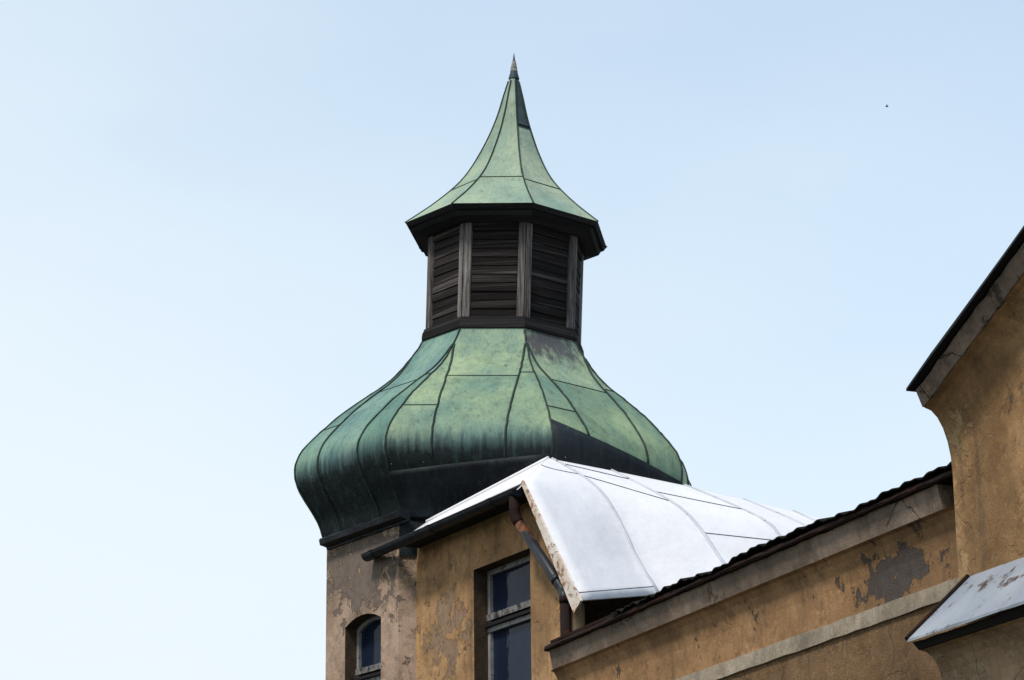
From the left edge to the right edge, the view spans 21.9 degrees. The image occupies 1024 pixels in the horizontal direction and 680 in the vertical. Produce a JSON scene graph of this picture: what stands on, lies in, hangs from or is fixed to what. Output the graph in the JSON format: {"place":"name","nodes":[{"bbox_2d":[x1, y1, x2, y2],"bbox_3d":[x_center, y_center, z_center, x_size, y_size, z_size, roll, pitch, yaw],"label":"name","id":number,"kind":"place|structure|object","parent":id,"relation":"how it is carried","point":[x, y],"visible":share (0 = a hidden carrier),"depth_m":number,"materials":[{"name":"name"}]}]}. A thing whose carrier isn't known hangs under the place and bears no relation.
{"place":"outdoors","nodes":[
{"label":"outdoors","id":0,"kind":"place"},
{"bbox_2d":[0,0,1023,679],"label":"sky","id":1,"kind":"structure","parent":0,"point":[209,255],"materials":[{"name":"blue"}]},
{"bbox_2d":[544,455,967,679],"bbox_3d":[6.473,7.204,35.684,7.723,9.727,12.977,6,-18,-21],"label":"side wing","id":2,"kind":"structure","parent":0,"point":[860,591],"depth_m":33.65,"materials":[{"name":"beige paint"}]},
{"label":"ground","id":3,"kind":"structure","parent":0,"visible":0},
{"bbox_2d":[294,55,691,679],"bbox_3d":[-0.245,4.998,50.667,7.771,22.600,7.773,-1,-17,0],"label":"domed tower","id":4,"kind":"structure","parent":3,"relation":"on","point":[496,378],"depth_m":49.50,"materials":[{"name":"green metal"}]},
{"bbox_2d":[353,615,380,679],"bbox_3d":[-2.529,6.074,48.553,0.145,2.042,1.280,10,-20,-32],"label":"arched window","id":5,"kind":"structure","parent":4,"relation":"in","point":[369,632],"depth_m":48.90,"materials":[{"name":"blue glass"}]},
{"bbox_2d":[361,456,821,679],"bbox_3d":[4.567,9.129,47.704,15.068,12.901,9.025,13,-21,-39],"label":"annex building","id":6,"kind":"structure","parent":3,"relation":"on","point":[509,579],"depth_m":45.15,"materials":[{"name":"paint"}]},
{"bbox_2d":[484,555,531,679],"bbox_3d":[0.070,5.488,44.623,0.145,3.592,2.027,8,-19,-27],"label":"tall window","id":7,"kind":"structure","parent":6,"relation":"in","point":[508,618],"depth_m":45.12,"materials":[{"name":"blue glass"}]},
{"bbox_2d":[905,557,1023,679],"bbox_3d":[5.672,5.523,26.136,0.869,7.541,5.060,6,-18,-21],"label":"lean to","id":8,"kind":"object","parent":3,"relation":"on","point":[991,648],"visible":1,"depth_m":28.30,"materials":[{"name":"pale painted rusty sheet metal"},{"name":"black metal"},{"name":"warm stucco"}]},
{"bbox_2d":[906,226,1023,625],"bbox_3d":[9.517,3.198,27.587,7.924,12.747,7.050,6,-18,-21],"label":"gabled wing","id":9,"kind":"structure","parent":3,"relation":"on","point":[966,384],"depth_m":29.36,"materials":[{"name":"beige paint"}]}
]}

